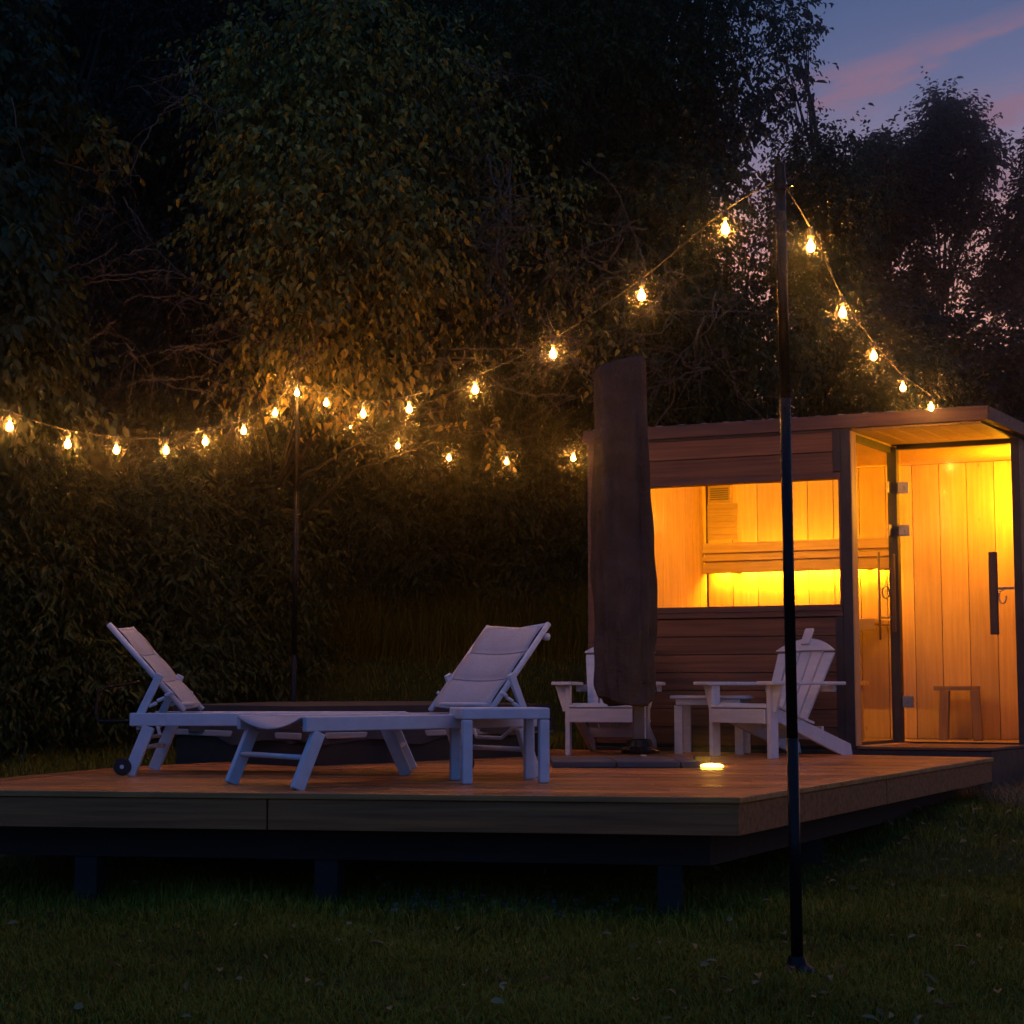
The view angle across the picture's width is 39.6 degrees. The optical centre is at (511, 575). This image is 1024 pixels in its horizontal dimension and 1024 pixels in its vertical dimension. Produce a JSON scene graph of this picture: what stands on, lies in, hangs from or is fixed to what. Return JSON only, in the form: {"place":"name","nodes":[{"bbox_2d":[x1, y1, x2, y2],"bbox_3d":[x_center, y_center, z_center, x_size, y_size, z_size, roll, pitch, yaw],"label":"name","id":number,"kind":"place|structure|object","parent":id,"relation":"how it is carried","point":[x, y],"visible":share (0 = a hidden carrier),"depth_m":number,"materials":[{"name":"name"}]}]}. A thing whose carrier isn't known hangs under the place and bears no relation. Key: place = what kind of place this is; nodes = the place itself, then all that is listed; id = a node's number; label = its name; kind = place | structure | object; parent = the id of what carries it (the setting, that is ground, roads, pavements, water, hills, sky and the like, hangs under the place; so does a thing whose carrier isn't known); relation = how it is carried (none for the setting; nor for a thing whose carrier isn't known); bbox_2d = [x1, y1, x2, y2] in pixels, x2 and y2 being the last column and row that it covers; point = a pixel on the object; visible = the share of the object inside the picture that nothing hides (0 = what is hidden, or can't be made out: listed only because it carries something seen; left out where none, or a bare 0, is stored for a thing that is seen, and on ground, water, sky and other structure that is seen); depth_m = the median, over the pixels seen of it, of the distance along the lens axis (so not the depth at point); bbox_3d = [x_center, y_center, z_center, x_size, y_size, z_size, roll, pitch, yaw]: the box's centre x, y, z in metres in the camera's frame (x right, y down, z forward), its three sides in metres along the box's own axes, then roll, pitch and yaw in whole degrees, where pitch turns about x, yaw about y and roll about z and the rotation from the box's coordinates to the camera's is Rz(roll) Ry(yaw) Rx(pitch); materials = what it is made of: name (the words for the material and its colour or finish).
{"place":"outdoors","nodes":[
{"label":"outdoors","id":0,"kind":"place"},
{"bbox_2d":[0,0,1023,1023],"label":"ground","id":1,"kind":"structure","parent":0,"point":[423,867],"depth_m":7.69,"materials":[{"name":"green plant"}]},
{"bbox_2d":[0,0,129,485],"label":"leafy tree","id":2,"kind":"object","parent":1,"relation":"on","point":[37,348],"visible":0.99,"depth_m":11.63,"materials":[{"name":"green plant"}]},
{"bbox_2d":[0,93,155,310],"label":"bare vine","id":3,"kind":"object","parent":2,"relation":"attached to","point":[100,209],"visible":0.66,"depth_m":12.31,"materials":[{"name":"brown plant"}]},
{"bbox_2d":[1,89,159,476],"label":"slender tree","id":4,"kind":"object","parent":1,"relation":"on","point":[86,148],"visible":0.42,"depth_m":13.10,"materials":[{"name":"green plant"}]},
{"bbox_2d":[0,414,182,763],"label":"arching shrub","id":5,"kind":"object","parent":1,"relation":"on","point":[49,574],"visible":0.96,"depth_m":11.59,"materials":[{"name":"green plant"}]},
{"bbox_2d":[1,0,250,501],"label":"dark tree","id":6,"kind":"object","parent":1,"relation":"on","point":[111,84],"visible":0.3,"depth_m":16.73,"materials":[{"name":"green plant"}]},
{"bbox_2d":[16,458,281,753],"bbox_3d":[-3.354,0.356,12.922,2.619,2.831,3.125,0,-5,0],"label":"arching shrub","id":7,"kind":"object","parent":1,"relation":"on","point":[175,582],"visible":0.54,"depth_m":12.28,"materials":[{"name":"green plant"}]},
{"bbox_2d":[65,0,407,610],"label":"dark tree","id":8,"kind":"object","parent":1,"relation":"on","point":[234,451],"visible":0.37,"depth_m":16.68,"materials":[{"name":"green plant"}]},
{"bbox_2d":[120,457,363,702],"bbox_3d":[-2.660,0.284,14.210,2.493,2.903,3.075,0,-5,0],"label":"arching shrub","id":9,"kind":"object","parent":1,"relation":"on","point":[270,588],"visible":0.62,"depth_m":13.57,"materials":[{"name":"green plant"}]},
{"bbox_2d":[291,377,304,701],"bbox_3d":[-1.713,-0.054,11.241,0.150,3.072,0.150,0,-5,0],"label":"light pole","id":10,"kind":"object","parent":1,"relation":"on","point":[295,564],"visible":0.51,"depth_m":11.24,"materials":[{"name":"black metal"}]},
{"bbox_2d":[0,381,298,453],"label":"string light","id":11,"kind":"object","parent":10,"relation":"hanging from","point":[9,426],"visible":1,"depth_m":9.21,"materials":[{"name":"rubber"}]},
{"bbox_2d":[299,181,773,416],"bbox_3d":[-0.254,-1.405,8.462,0.270,0.710,6.455,2,-5,-26],"label":"string light","id":12,"kind":"object","parent":10,"relation":"hanging from","point":[724,230],"visible":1,"depth_m":7.58,"materials":[{"name":"rubber"}]},
{"bbox_2d":[94,680,554,766],"bbox_3d":[-1.359,1.191,10.377,2.934,0.864,1.991,4,-6,-44],"label":"hot tub","id":13,"kind":"object","parent":1,"relation":"on","point":[202,744],"visible":0.36,"depth_m":9.71,"materials":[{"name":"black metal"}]},
{"bbox_2d":[261,431,474,627],"bbox_3d":[-1.758,-0.267,16.379,2.399,3.217,3.282,2,-5,-25],"label":"arching shrub","id":14,"kind":"object","parent":1,"relation":"on","point":[355,524],"visible":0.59,"depth_m":15.58,"materials":[{"name":"green plant"}]},
{"bbox_2d":[144,0,647,603],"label":"leafy tree","id":15,"kind":"object","parent":1,"relation":"on","point":[350,254],"visible":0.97,"depth_m":12.46,"materials":[{"name":"green plant"}]},
{"bbox_2d":[21,210,245,309],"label":"bare vine","id":16,"kind":"object","parent":15,"relation":"attached to","point":[158,271],"visible":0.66,"depth_m":12.09,"materials":[{"name":"brown plant"}]},
{"bbox_2d":[75,47,271,220],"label":"bare vine","id":17,"kind":"object","parent":15,"relation":"attached to","point":[189,93],"visible":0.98,"depth_m":12.44,"materials":[{"name":"brown plant"}]},
{"bbox_2d":[61,252,286,463],"bbox_3d":[-2.873,-1.736,11.861,2.213,1.757,0.839,-1,-5,11],"label":"bare vine","id":18,"kind":"object","parent":15,"relation":"attached to","point":[153,379],"visible":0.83,"depth_m":11.82,"materials":[{"name":"brown plant"}]},
{"bbox_2d":[186,260,336,419],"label":"bare vine","id":19,"kind":"object","parent":15,"relation":"attached to","point":[297,352],"visible":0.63,"depth_m":11.45,"materials":[{"name":"brown plant"}]},
{"bbox_2d":[263,35,558,254],"bbox_3d":[-1.000,-3.963,13.320,2.938,2.028,1.178,0,-5,0],"label":"bare vine","id":20,"kind":"object","parent":15,"relation":"attached to","point":[477,114],"visible":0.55,"depth_m":13.43,"materials":[{"name":"brown plant"}]},
{"bbox_2d":[327,315,595,476],"bbox_3d":[-0.400,-1.572,12.624,2.610,1.443,0.961,0,-5,0],"label":"bare vine","id":21,"kind":"object","parent":15,"relation":"attached to","point":[454,390],"visible":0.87,"depth_m":12.55,"materials":[{"name":"brown plant"}]},
{"bbox_2d":[431,135,554,351],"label":"bare vine","id":22,"kind":"object","parent":15,"relation":"attached to","point":[502,222],"visible":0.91,"depth_m":12.90,"materials":[{"name":"brown plant"}]},
{"bbox_2d":[498,159,695,395],"bbox_3d":[0.781,-2.689,13.208,1.921,2.561,0.867,1,-5,-8],"label":"bare vine","id":23,"kind":"object","parent":15,"relation":"attached to","point":[585,298],"visible":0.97,"depth_m":13.05,"materials":[{"name":"brown plant"}]},
{"bbox_2d":[2,0,826,558],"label":"woodland","id":24,"kind":"object","parent":1,"relation":"on","point":[104,464],"visible":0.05,"depth_m":19.48,"materials":[{"name":"green plant"}]},
{"bbox_2d":[252,0,614,604],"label":"dark tree","id":25,"kind":"object","parent":1,"relation":"on","point":[423,434],"visible":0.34,"depth_m":15.60,"materials":[{"name":"green plant"}]},
{"bbox_2d":[258,875,656,918],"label":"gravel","id":26,"kind":"structure","parent":1,"relation":"on","point":[384,884],"depth_m":6.94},
{"bbox_2d":[350,425,584,624],"bbox_3d":[-0.440,-0.267,16.422,2.717,2.811,3.026,0,-5,0],"label":"arching shrub","id":27,"kind":"object","parent":1,"relation":"on","point":[482,560],"visible":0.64,"depth_m":15.60,"materials":[{"name":"green plant"}]},
{"bbox_2d":[0,749,993,917],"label":"wooden deck","id":28,"kind":"structure","parent":1,"relation":"on","point":[669,822],"depth_m":6.89,"materials":[{"name":"brown wood"}]},
{"bbox_2d":[107,622,416,775],"bbox_3d":[-1.478,0.735,8.491,1.796,0.893,0.676,0,-5,-1],"label":"sun lounger","id":29,"kind":"object","parent":28,"relation":"on","point":[140,651],"visible":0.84,"depth_m":8.22,"materials":[{"name":"white paint"}]},
{"bbox_2d":[225,622,550,789],"bbox_3d":[-0.620,0.680,7.809,1.796,0.893,0.676,4,-6,-42],"label":"sun lounger","id":30,"kind":"object","parent":28,"relation":"on","point":[481,675],"visible":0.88,"depth_m":7.96,"materials":[{"name":"white paint"}]},
{"bbox_2d":[449,707,549,783],"bbox_3d":[-0.071,0.904,7.630,0.470,0.395,0.380,1,-5,-13],"label":"side table","id":31,"kind":"object","parent":28,"relation":"on","point":[461,747],"visible":0.92,"depth_m":7.49,"materials":[{"name":"white paint"}]},
{"bbox_2d":[551,647,665,755],"bbox_3d":[0.793,0.894,11.046,0.800,0.963,1.029,-1,-5,13],"label":"adirondack chair","id":32,"kind":"object","parent":28,"relation":"on","point":[593,712],"visible":0.55,"depth_m":10.71,"materials":[{"name":"white paint"}]},
{"bbox_2d":[550,356,700,767],"bbox_3d":[0.722,-0.172,9.689,0.932,2.867,1.254,0,-5,0],"label":"patio umbrella","id":33,"kind":"object","parent":28,"relation":"on","point":[623,574],"visible":1,"depth_m":9.96,"materials":[{"name":"brown fabric"}]},
{"bbox_2d":[693,756,722,766],"bbox_3d":[1.270,1.194,9.175,0.157,0.056,0.342,0,-5,0],"label":"deck lamp","id":34,"kind":"object","parent":28,"relation":"on","point":[705,761],"visible":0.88,"depth_m":9.27,"materials":[{"name":"beige"}]},
{"bbox_2d":[670,695,753,754],"bbox_3d":[1.557,1.153,11.040,0.580,0.447,0.398,-2,-5,20],"label":"wooden table","id":35,"kind":"object","parent":28,"relation":"on","point":[682,727],"visible":0.76,"depth_m":10.97,"materials":[{"name":"white paint"}]},
{"bbox_2d":[693,628,852,758],"bbox_3d":[2.008,0.865,10.679,1.029,0.963,0.800,4,-6,-38],"label":"adirondack chair","id":36,"kind":"object","parent":28,"relation":"on","point":[766,722],"visible":0.87,"depth_m":10.61,"materials":[{"name":"white paint"}]},
{"bbox_2d":[0,524,1023,941],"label":"tall grass","id":37,"kind":"structure","parent":1,"relation":"on","point":[360,622],"depth_m":6.93,"materials":[{"name":"green plant"}]},
{"bbox_2d":[5,800,1023,1023],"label":"fallen leaves","id":38,"kind":"object","parent":1,"relation":"on","point":[78,1005],"visible":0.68,"depth_m":5.65,"materials":[{"name":"brown plant"}]},
{"bbox_2d":[445,415,587,606],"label":"arching shrub","id":39,"kind":"object","parent":1,"relation":"on","point":[576,541],"visible":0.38,"depth_m":15.88,"materials":[{"name":"green plant"}]},
{"bbox_2d":[421,0,749,581],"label":"dark tree","id":40,"kind":"object","parent":1,"relation":"on","point":[578,148],"visible":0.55,"depth_m":16.23,"materials":[{"name":"green plant"}]},
{"bbox_2d":[573,0,822,427],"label":"dark tree","id":41,"kind":"object","parent":1,"relation":"on","point":[701,150],"visible":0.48,"depth_m":16.69,"materials":[{"name":"green plant"}]},
{"bbox_2d":[555,249,855,426],"bbox_3d":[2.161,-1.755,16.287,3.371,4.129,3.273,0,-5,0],"label":"arching shrub","id":42,"kind":"object","parent":1,"relation":"on","point":[754,357],"visible":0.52,"depth_m":15.66,"materials":[{"name":"green plant"}]},
{"bbox_2d":[774,162,817,974],"bbox_3d":[1.046,-0.066,5.384,0.150,3.072,0.150,0,-5,0],"label":"light pole","id":43,"kind":"object","parent":1,"relation":"on","point":[797,958],"visible":0.91,"depth_m":5.36,"materials":[{"name":"black metal"}]},
{"bbox_2d":[583,405,1023,796],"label":"sauna cabin","id":44,"kind":"object","parent":1,"relation":"on","point":[908,530],"visible":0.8,"depth_m":12.48,"materials":[{"name":"brown wood"}]},
{"bbox_2d":[332,408,585,463],"bbox_3d":[-0.795,-1.406,13.277,0.335,1.074,3.800,4,-6,-44],"label":"string light","id":45,"kind":"object","parent":44,"relation":"hanging from","point":[506,453],"visible":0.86,"depth_m":12.74,"materials":[{"name":"rubber"}]},
{"bbox_2d":[650,472,843,619],"bbox_3d":[1.667,-0.223,11.554,2.055,1.135,0.111,-2,-5,20],"label":"window frame","id":46,"kind":"structure","parent":44,"relation":"in","point":[827,610],"depth_m":11.40,"materials":[{"name":"black"}]},
{"bbox_2d":[856,435,904,744],"bbox_3d":[2.939,0.123,11.569,0.147,2.472,0.839,-3,-6,37],"label":"side window","id":47,"kind":"structure","parent":44,"relation":"in","point":[894,589],"depth_m":11.80,"materials":[{"name":"clear glass"}]},
{"bbox_2d":[787,189,985,409],"bbox_3d":[2.176,-1.382,8.273,0.357,0.285,5.985,-2,-5,26],"label":"string light","id":48,"kind":"object","parent":44,"relation":"hanging from","point":[811,247],"visible":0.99,"depth_m":7.28,"materials":[{"name":"rubber"}]},
{"bbox_2d":[898,482,1013,706],"bbox_3d":[3.645,0.137,11.663,0.896,1.875,0.028,-2,-5,21],"label":"glass door","id":49,"kind":"structure","parent":44,"relation":"in","point":[903,487],"depth_m":11.56,"materials":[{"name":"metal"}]},
{"bbox_2d":[933,686,983,740],"bbox_3d":[3.872,1.189,12.331,0.397,0.470,0.312,-2,-5,20],"label":"wooden stool","id":50,"kind":"object","parent":44,"relation":"on","point":[944,712],"visible":0.99,"depth_m":12.21,"materials":[{"name":"brown wood"}]},
{"bbox_2d":[733,0,977,416],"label":"bushy tree","id":51,"kind":"object","parent":1,"relation":"on","point":[820,189],"visible":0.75,"depth_m":17.00,"materials":[{"name":"green plant"}]},
{"bbox_2d":[840,114,957,320],"bbox_3d":[8.288,-4.605,31.443,3.090,11.388,2.026,0,-5,0],"label":"tall far tree","id":52,"kind":"object","parent":1,"relation":"on","point":[903,235],"visible":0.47,"depth_m":31.41,"materials":[{"name":"green plant"}]},
{"bbox_2d":[789,277,1023,416],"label":"dark thicket","id":53,"kind":"object","parent":1,"relation":"on","point":[996,329],"visible":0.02,"depth_m":28.59,"materials":[{"name":"green plant"}]},
{"bbox_2d":[791,265,1023,422],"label":"dark thicket","id":54,"kind":"object","parent":1,"relation":"on","point":[987,383],"visible":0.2,"depth_m":23.57,"materials":[{"name":"green plant"}]},
{"bbox_2d":[888,66,1021,336],"bbox_3d":[10.277,-5.728,34.606,5.170,13.516,2.172,0,-5,0],"label":"tall far tree","id":55,"kind":"object","parent":1,"relation":"on","point":[951,126],"visible":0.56,"depth_m":34.62,"materials":[{"name":"green plant"}]},
{"bbox_2d":[976,127,1023,328],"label":"tall far tree","id":56,"kind":"object","parent":1,"relation":"on","point":[1013,229],"visible":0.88,"depth_m":32.65,"materials":[{"name":"green plant"}]},
{"bbox_2d":[668,0,1023,419],"label":"sky","id":57,"kind":"structure","parent":0,"point":[879,48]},
{"bbox_2d":[958,776,1023,812],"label":"dry grass","id":58,"kind":"structure","parent":0,"point":[1001,795],"depth_m":10.06,"materials":[{"name":"green plant"}]}
]}

